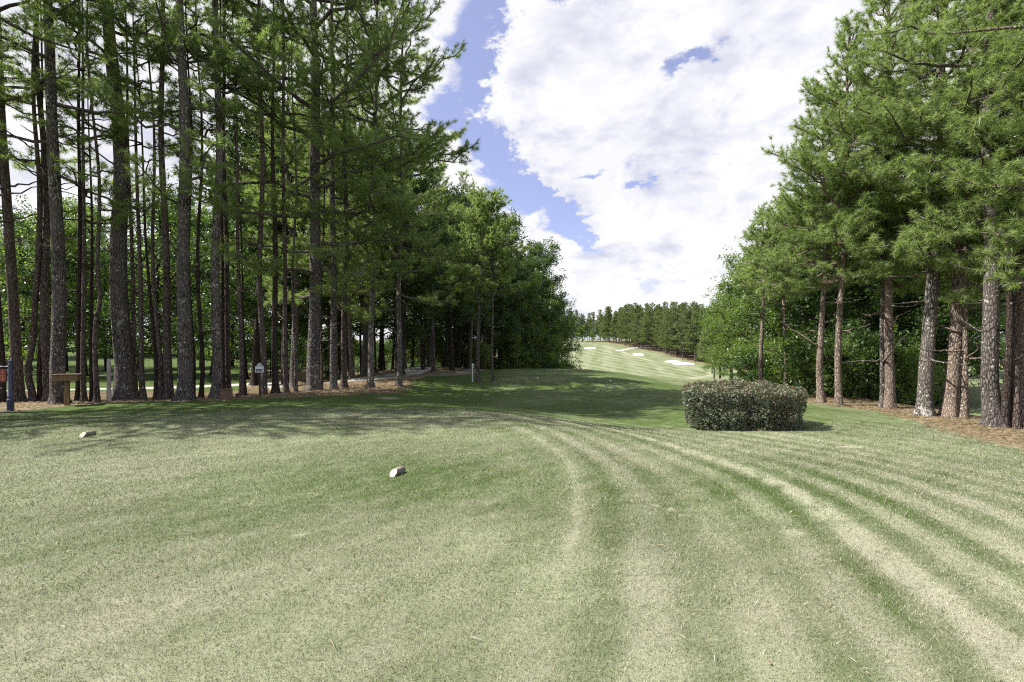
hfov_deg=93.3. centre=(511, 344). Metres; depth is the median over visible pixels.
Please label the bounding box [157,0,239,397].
pine tree
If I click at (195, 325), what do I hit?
broadleaf tree
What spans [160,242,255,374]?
broadleaf tree
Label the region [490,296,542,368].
broadleaf tree
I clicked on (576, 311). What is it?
pine tree
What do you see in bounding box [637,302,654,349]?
pine tree
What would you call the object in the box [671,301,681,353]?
pine tree
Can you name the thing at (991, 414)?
pine tree
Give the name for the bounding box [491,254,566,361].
broadleaf tree
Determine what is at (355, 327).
broadleaf tree
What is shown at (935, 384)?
shrub
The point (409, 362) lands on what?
shrub
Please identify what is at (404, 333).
pine tree
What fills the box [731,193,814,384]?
pine tree
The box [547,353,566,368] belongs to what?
shrub
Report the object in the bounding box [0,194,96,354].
broadleaf tree
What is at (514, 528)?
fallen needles
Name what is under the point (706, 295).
broadleaf tree
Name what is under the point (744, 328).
broadleaf tree
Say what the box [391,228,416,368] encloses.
pine tree
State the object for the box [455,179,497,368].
pine tree
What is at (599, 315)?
pine tree
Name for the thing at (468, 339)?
pine tree
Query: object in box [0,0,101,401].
pine tree
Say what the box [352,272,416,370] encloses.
broadleaf tree
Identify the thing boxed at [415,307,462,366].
broadleaf tree
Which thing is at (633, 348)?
path
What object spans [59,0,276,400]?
pine tree
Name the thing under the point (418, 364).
shrub
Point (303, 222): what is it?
pine tree
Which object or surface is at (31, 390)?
pine tree
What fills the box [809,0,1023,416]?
pine tree
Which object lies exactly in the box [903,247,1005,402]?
broadleaf tree
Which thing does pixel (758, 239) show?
pine tree
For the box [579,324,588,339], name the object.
broadleaf tree
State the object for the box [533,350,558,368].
shrub
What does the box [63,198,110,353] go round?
broadleaf tree
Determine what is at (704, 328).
pine tree
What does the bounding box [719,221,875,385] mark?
broadleaf tree
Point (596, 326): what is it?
broadleaf tree
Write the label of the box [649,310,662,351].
pine tree
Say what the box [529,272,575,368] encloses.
broadleaf tree
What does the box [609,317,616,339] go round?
pine tree
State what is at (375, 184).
pine tree
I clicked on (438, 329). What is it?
broadleaf tree
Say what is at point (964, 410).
pine tree
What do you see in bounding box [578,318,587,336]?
pine tree
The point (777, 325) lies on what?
broadleaf tree
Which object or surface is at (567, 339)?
broadleaf tree
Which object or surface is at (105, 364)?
broadleaf tree
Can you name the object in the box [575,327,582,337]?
broadleaf tree
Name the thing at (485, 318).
broadleaf tree
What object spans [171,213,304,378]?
broadleaf tree
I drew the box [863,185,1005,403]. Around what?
broadleaf tree
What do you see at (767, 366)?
shrub
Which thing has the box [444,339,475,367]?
shrub
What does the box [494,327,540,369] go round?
shrub
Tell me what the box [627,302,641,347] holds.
pine tree
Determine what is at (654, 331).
pine tree
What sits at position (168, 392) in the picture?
pine tree
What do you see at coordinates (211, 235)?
broadleaf tree
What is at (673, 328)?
pine tree
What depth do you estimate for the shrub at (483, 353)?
40.82 m
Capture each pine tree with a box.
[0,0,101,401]
[0,0,104,400]
[0,0,116,78]
[0,0,166,404]
[0,1,105,401]
[0,3,93,401]
[0,12,40,402]
[0,41,26,87]
[9,0,230,400]
[19,0,148,402]
[31,0,132,401]
[44,76,135,401]
[56,0,130,401]
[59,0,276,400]
[68,0,178,399]
[82,0,186,395]
[86,14,197,398]
[91,1,198,398]
[106,0,310,397]
[108,0,209,399]
[143,0,232,394]
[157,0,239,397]
[164,0,256,388]
[166,0,443,390]
[169,0,293,388]
[188,0,318,393]
[189,50,271,395]
[197,0,292,396]
[226,0,317,393]
[231,0,353,392]
[238,33,338,386]
[240,0,417,388]
[261,13,343,391]
[266,0,402,387]
[281,61,369,379]
[286,0,481,387]
[288,0,354,386]
[293,162,343,302]
[306,105,386,378]
[309,120,351,380]
[324,0,478,386]
[336,105,385,315]
[338,80,398,375]
[342,186,359,376]
[349,161,381,370]
[351,189,383,372]
[378,86,428,370]
[388,167,443,368]
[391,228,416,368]
[405,153,464,371]
[405,163,445,369]
[405,170,416,366]
[406,173,455,366]
[417,188,443,368]
[435,185,515,381]
[436,155,457,366]
[440,260,466,366]
[449,169,480,367]
[452,278,472,365]
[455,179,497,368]
[457,306,460,367]
[458,187,533,380]
[459,295,475,367]
[466,254,481,367]
[473,232,489,368]
[480,243,495,368]
[482,319,504,365]
[573,310,581,341]
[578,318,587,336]
[585,313,592,341]
[587,312,599,341]
[594,309,602,340]
[596,315,602,337]
[599,306,611,342]
[601,306,612,342]
[608,311,617,343]
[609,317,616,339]
[614,311,624,343]
[615,314,626,344]
[617,304,630,345]
[619,306,628,338]
[623,311,633,346]
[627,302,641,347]
[631,309,644,347]
[631,313,642,348]
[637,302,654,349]
[639,311,654,342]
[640,306,655,350]
[648,302,657,347]
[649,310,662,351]
[653,315,658,348]
[654,314,667,352]
[657,309,672,354]
[660,310,678,356]
[662,301,668,310]
[667,306,681,356]
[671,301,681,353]
[671,302,691,359]
[679,316,696,358]
[681,310,697,359]
[683,312,702,361]
[684,311,703,360]
[687,301,700,337]
[692,304,703,356]
[694,310,726,378]
[695,308,705,360]
[696,309,707,363]
[729,202,800,388]
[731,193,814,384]
[737,83,906,402]
[760,6,953,405]
[779,0,996,408]
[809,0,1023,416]
[824,86,930,407]
[838,0,1023,417]
[846,0,1023,427]
[894,86,1023,418]
[907,52,1023,427]
[910,0,1023,428]
[916,2,1023,422]
[927,0,1023,290]
[936,1,1023,293]
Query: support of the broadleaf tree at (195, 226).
on the ground at (642, 391)
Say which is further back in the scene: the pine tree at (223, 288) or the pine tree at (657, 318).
the pine tree at (657, 318)
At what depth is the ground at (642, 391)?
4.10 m
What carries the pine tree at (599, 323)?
on the ground at (642, 391)
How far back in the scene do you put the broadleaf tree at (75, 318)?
34.30 m
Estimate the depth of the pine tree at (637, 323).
286.92 m
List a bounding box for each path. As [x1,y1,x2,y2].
[7,366,440,390]
[356,369,488,377]
[617,344,651,350]
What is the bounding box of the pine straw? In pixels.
[0,378,1023,452]
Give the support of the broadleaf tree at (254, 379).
on the ground at (642, 391)
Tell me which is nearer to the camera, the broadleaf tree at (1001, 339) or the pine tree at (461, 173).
the pine tree at (461, 173)
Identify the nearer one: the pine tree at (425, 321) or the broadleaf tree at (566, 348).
the pine tree at (425, 321)
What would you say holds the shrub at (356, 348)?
on the ground at (642, 391)
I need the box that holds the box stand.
[52,373,82,405]
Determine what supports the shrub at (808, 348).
on the ground at (642, 391)
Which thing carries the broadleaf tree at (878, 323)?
on the ground at (642, 391)
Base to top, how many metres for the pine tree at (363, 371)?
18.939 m
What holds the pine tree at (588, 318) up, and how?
on the ground at (642, 391)
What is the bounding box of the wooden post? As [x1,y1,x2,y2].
[106,358,111,400]
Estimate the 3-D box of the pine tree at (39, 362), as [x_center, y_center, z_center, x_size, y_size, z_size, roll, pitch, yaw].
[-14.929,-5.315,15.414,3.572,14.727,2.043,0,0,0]
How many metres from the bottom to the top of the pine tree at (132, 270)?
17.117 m
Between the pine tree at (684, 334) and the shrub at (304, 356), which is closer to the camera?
the shrub at (304, 356)
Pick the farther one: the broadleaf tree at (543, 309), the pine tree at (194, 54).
the broadleaf tree at (543, 309)
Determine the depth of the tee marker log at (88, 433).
8.46 m
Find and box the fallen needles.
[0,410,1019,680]
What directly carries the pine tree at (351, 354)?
on the ground at (642, 391)
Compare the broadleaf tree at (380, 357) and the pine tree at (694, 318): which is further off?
the pine tree at (694, 318)
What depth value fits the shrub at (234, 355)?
38.93 m
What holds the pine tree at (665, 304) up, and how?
on the ground at (642, 391)
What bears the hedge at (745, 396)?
on the ground at (642, 391)
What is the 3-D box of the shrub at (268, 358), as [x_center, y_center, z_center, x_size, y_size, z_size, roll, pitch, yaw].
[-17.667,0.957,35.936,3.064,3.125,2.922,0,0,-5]
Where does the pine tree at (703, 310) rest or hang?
on the ground at (642, 391)
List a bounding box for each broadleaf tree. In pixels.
[0,184,129,362]
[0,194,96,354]
[0,218,110,370]
[0,231,49,367]
[0,245,37,360]
[0,251,69,370]
[17,227,151,376]
[49,260,148,370]
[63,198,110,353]
[66,233,152,375]
[72,173,220,379]
[98,258,175,369]
[112,168,230,375]
[136,269,205,359]
[155,207,224,316]
[157,112,326,385]
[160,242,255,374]
[161,272,211,366]
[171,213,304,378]
[192,178,246,338]
[198,257,265,365]
[209,96,338,384]
[231,254,340,377]
[232,103,385,339]
[235,262,307,367]
[289,311,337,365]
[299,187,383,375]
[322,272,355,368]
[323,189,420,371]
[352,149,461,374]
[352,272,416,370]
[385,279,444,366]
[392,284,445,350]
[406,179,503,369]
[406,311,459,360]
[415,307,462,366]
[436,291,475,366]
[451,199,531,368]
[463,213,533,368]
[486,268,554,369]
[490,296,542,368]
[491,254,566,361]
[493,272,563,368]
[512,236,568,366]
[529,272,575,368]
[531,297,581,368]
[544,278,574,363]
[547,305,584,364]
[557,290,579,361]
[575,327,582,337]
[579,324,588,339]
[589,329,595,341]
[591,323,601,339]
[599,325,605,341]
[694,298,749,378]
[695,281,757,380]
[698,236,758,378]
[702,267,756,374]
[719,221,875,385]
[719,252,801,373]
[728,218,772,370]
[728,244,831,379]
[745,180,897,378]
[749,251,818,385]
[753,242,845,393]
[763,192,902,343]
[795,199,949,398]
[805,285,920,379]
[806,191,981,399]
[842,191,1005,384]
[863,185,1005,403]
[872,272,1003,361]
[893,295,920,340]
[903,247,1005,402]
[941,197,1005,332]
[969,287,1005,369]
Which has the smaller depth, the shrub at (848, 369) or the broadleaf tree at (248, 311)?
the shrub at (848, 369)
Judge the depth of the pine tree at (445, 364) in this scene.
38.66 m
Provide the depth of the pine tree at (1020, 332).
15.32 m
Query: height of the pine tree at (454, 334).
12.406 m
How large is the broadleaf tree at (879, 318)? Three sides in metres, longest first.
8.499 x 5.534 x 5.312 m
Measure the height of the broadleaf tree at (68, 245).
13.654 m
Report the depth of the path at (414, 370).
27.62 m
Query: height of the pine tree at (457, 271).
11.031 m
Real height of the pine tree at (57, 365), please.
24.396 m
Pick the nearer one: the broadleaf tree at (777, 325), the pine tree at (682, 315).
the broadleaf tree at (777, 325)
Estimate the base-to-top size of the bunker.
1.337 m
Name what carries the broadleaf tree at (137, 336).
on the ground at (642, 391)
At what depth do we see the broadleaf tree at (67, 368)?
40.41 m
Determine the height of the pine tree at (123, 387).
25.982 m
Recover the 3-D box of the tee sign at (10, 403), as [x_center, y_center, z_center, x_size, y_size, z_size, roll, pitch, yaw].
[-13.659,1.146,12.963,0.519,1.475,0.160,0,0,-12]
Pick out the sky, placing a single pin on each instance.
(629, 134)
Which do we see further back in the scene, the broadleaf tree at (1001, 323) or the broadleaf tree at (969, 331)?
the broadleaf tree at (1001, 323)
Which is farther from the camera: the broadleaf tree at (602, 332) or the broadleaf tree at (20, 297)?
the broadleaf tree at (602, 332)
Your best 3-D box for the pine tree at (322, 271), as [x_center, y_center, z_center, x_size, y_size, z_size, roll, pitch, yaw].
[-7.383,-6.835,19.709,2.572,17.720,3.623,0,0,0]
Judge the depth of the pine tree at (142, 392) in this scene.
15.60 m
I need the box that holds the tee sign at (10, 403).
[0,360,14,410]
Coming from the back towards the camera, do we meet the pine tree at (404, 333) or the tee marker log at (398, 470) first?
the pine tree at (404, 333)
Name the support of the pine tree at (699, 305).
on the ground at (642, 391)
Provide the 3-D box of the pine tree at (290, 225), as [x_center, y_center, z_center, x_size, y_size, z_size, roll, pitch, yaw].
[-11.213,-6.749,24.485,5.279,18.376,6.049,0,0,-22]
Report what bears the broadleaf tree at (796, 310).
on the ground at (642, 391)
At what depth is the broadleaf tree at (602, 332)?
361.05 m
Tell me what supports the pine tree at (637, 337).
on the ground at (642, 391)
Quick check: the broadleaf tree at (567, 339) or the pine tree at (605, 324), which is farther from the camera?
the pine tree at (605, 324)
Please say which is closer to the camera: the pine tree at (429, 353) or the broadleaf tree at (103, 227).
the pine tree at (429, 353)
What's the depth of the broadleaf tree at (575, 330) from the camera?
65.27 m
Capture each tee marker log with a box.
[80,430,95,436]
[390,466,405,476]
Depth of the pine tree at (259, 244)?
16.94 m
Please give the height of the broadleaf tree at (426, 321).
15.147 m
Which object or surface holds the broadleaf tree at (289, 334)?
on the ground at (642, 391)
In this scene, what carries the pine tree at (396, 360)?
on the ground at (642, 391)
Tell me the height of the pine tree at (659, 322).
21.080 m
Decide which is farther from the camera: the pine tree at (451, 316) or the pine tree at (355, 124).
the pine tree at (451, 316)
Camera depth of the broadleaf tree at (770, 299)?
30.52 m
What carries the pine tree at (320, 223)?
on the ground at (642, 391)
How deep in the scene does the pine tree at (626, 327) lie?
297.49 m
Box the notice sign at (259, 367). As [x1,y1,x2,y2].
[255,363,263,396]
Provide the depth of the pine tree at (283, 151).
17.64 m
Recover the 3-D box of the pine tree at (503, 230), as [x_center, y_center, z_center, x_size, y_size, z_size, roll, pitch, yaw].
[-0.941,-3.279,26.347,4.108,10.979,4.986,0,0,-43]
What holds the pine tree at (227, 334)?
on the ground at (642, 391)
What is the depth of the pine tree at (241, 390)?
16.49 m
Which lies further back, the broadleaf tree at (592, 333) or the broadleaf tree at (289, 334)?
the broadleaf tree at (592, 333)
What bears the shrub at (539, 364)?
on the ground at (642, 391)
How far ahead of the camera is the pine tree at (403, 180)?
20.99 m
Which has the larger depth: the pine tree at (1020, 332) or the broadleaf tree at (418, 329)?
the broadleaf tree at (418, 329)
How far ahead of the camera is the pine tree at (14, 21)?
12.24 m
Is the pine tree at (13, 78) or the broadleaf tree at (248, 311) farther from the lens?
the broadleaf tree at (248, 311)
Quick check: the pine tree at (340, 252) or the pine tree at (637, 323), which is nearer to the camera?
the pine tree at (340, 252)
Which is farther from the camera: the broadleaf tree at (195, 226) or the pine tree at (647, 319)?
the pine tree at (647, 319)
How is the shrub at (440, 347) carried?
on the ground at (642, 391)
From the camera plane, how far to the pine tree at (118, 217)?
15.20 m
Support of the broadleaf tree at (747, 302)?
on the ground at (642, 391)
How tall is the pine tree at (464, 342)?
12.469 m
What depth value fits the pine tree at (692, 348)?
216.36 m
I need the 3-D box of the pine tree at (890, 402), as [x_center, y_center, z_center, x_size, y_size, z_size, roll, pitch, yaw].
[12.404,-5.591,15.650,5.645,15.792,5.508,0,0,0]
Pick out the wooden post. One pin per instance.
(108, 396)
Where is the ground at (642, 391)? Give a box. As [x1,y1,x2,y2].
[0,339,1023,681]
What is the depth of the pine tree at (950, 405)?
13.87 m
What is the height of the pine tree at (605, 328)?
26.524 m
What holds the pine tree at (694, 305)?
on the ground at (642, 391)
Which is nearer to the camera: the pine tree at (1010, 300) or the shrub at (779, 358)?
the pine tree at (1010, 300)
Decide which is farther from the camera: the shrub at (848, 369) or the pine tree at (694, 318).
the pine tree at (694, 318)
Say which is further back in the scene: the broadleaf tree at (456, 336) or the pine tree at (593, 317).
the pine tree at (593, 317)
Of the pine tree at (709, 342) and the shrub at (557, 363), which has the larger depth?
the pine tree at (709, 342)
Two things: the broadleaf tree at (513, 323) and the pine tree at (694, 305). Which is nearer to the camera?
the broadleaf tree at (513, 323)
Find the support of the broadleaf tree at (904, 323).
on the ground at (642, 391)
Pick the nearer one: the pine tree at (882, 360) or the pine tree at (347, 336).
the pine tree at (882, 360)
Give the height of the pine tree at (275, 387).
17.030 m
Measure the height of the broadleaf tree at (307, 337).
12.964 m
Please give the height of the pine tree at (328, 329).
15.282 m
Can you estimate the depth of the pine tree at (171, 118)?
15.77 m
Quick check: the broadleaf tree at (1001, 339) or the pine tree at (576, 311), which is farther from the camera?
the pine tree at (576, 311)
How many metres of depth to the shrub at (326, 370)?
35.00 m
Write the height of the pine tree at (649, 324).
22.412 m
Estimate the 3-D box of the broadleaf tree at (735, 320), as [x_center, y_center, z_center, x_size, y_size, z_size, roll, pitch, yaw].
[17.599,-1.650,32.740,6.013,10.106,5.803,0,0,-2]
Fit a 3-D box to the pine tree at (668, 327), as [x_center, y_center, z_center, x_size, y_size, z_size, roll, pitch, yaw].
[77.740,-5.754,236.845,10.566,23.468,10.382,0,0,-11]
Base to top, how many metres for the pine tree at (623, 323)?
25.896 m
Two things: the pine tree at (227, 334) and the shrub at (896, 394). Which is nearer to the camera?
the pine tree at (227, 334)
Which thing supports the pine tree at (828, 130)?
on the ground at (642, 391)
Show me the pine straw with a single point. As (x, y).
(372, 389)
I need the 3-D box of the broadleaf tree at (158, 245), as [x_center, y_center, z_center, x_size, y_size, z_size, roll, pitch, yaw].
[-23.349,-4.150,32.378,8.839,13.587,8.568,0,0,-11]
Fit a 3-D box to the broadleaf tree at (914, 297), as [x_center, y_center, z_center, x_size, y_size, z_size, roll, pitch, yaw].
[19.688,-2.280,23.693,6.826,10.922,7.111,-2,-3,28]
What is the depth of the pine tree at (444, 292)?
31.78 m
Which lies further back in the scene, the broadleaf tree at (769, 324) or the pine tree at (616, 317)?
the pine tree at (616, 317)
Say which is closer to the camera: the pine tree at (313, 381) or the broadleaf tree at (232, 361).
the pine tree at (313, 381)
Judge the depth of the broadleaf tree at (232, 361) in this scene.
45.29 m
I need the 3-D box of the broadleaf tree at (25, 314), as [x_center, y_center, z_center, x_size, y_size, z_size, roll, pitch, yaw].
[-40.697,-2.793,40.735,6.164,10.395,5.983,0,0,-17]
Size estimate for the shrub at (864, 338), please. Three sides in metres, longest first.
4.337 x 4.161 x 3.831 m
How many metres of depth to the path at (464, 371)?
30.55 m
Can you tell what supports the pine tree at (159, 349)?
on the ground at (642, 391)
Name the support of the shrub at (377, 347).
on the ground at (642, 391)
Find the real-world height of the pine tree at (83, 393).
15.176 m
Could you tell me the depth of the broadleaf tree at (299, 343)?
34.00 m
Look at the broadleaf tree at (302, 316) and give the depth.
31.17 m
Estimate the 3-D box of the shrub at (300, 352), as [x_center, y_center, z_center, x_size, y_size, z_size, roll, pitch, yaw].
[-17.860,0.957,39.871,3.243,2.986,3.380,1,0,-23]
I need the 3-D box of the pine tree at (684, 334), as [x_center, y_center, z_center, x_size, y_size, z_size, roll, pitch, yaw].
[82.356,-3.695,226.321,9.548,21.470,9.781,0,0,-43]
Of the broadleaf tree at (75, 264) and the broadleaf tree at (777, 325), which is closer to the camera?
the broadleaf tree at (777, 325)
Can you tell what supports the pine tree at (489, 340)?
on the ground at (642, 391)
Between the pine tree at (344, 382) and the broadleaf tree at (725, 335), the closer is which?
the pine tree at (344, 382)
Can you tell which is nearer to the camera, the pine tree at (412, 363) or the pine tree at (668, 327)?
the pine tree at (412, 363)
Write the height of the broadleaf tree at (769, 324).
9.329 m
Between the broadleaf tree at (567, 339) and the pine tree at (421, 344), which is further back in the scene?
the broadleaf tree at (567, 339)
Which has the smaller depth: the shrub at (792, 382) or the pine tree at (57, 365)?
the pine tree at (57, 365)
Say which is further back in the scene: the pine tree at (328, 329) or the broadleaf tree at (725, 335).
the broadleaf tree at (725, 335)
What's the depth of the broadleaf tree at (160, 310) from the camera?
41.87 m
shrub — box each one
[230,334,278,371]
[248,337,290,375]
[278,340,307,372]
[299,337,328,371]
[305,332,358,376]
[324,334,359,374]
[376,340,394,369]
[384,336,420,366]
[406,345,437,366]
[410,329,448,365]
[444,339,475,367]
[462,338,496,368]
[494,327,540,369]
[506,341,551,368]
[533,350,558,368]
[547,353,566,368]
[711,346,776,382]
[740,333,794,383]
[755,324,832,394]
[767,352,814,387]
[777,325,879,399]
[794,331,879,395]
[796,314,908,397]
[831,323,919,401]
[857,364,913,404]
[858,341,944,403]
[878,355,975,405]
[933,351,960,406]
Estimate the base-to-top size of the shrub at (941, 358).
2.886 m
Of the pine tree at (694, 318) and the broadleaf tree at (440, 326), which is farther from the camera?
the pine tree at (694, 318)
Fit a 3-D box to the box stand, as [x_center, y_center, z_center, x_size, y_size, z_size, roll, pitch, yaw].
[-13.023,1.417,14.150,0.590,1.124,0.510,0,0,-30]
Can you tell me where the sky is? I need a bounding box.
[0,0,1022,340]
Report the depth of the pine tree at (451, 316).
41.27 m
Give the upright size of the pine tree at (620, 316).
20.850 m
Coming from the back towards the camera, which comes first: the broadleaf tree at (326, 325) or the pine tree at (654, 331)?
the pine tree at (654, 331)
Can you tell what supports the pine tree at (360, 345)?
on the ground at (642, 391)
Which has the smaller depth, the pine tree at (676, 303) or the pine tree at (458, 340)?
the pine tree at (458, 340)
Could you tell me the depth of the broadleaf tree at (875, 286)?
21.90 m
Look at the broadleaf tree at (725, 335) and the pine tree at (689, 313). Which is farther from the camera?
the pine tree at (689, 313)
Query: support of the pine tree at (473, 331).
on the ground at (642, 391)
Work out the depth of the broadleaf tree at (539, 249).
58.22 m
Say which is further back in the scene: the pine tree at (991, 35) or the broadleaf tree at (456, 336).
the broadleaf tree at (456, 336)
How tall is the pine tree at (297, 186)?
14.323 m
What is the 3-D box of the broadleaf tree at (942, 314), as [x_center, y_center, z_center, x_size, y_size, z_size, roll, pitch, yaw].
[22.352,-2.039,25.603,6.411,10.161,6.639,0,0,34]
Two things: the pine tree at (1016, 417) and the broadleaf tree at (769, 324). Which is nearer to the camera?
the pine tree at (1016, 417)
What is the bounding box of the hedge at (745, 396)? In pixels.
[681,379,808,431]
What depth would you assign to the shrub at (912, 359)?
18.76 m
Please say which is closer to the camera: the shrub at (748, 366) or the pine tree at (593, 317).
the shrub at (748, 366)
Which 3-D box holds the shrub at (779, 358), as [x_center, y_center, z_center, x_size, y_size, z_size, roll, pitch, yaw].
[12.532,0.755,21.269,3.091,3.312,3.257,0,0,-23]
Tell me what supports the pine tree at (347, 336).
on the ground at (642, 391)
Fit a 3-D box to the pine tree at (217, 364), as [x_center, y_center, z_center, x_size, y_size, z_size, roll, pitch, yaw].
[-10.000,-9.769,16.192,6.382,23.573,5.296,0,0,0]
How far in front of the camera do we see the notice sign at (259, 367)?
16.10 m
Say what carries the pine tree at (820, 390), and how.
on the ground at (642, 391)
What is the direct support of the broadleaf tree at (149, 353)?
on the ground at (642, 391)
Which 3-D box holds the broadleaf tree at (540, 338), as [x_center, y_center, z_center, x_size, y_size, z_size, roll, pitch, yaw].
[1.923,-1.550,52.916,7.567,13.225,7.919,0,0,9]
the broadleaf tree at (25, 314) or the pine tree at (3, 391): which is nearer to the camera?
the pine tree at (3, 391)
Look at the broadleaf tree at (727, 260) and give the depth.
37.88 m
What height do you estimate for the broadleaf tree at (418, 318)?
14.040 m
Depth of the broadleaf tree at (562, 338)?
61.21 m
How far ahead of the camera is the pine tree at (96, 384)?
14.93 m
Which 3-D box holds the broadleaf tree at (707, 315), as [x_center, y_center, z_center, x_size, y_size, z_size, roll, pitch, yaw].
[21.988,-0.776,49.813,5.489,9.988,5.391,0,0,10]
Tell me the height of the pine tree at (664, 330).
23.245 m
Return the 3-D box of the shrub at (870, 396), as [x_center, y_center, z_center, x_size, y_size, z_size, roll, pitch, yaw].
[15.136,0.879,20.343,3.435,3.676,3.604,0,0,42]
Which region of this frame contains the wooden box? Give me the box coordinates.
[219,388,233,398]
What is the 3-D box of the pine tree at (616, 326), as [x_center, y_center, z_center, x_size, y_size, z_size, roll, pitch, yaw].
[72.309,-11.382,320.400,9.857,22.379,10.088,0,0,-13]
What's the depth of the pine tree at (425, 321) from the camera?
34.65 m
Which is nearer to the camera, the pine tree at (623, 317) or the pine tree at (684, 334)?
the pine tree at (684, 334)
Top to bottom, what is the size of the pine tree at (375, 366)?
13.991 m
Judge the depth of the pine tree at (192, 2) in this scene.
15.96 m
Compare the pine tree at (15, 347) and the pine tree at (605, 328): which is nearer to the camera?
the pine tree at (15, 347)
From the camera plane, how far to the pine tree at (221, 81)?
16.62 m
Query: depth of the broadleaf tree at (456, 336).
50.84 m
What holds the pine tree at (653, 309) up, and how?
on the ground at (642, 391)
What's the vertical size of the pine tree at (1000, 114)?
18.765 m
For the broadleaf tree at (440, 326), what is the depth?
50.81 m
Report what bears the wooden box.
on the ground at (642, 391)
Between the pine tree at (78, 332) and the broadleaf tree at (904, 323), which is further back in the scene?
the broadleaf tree at (904, 323)
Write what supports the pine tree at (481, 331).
on the ground at (642, 391)
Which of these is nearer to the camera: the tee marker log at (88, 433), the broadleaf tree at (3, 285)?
the tee marker log at (88, 433)

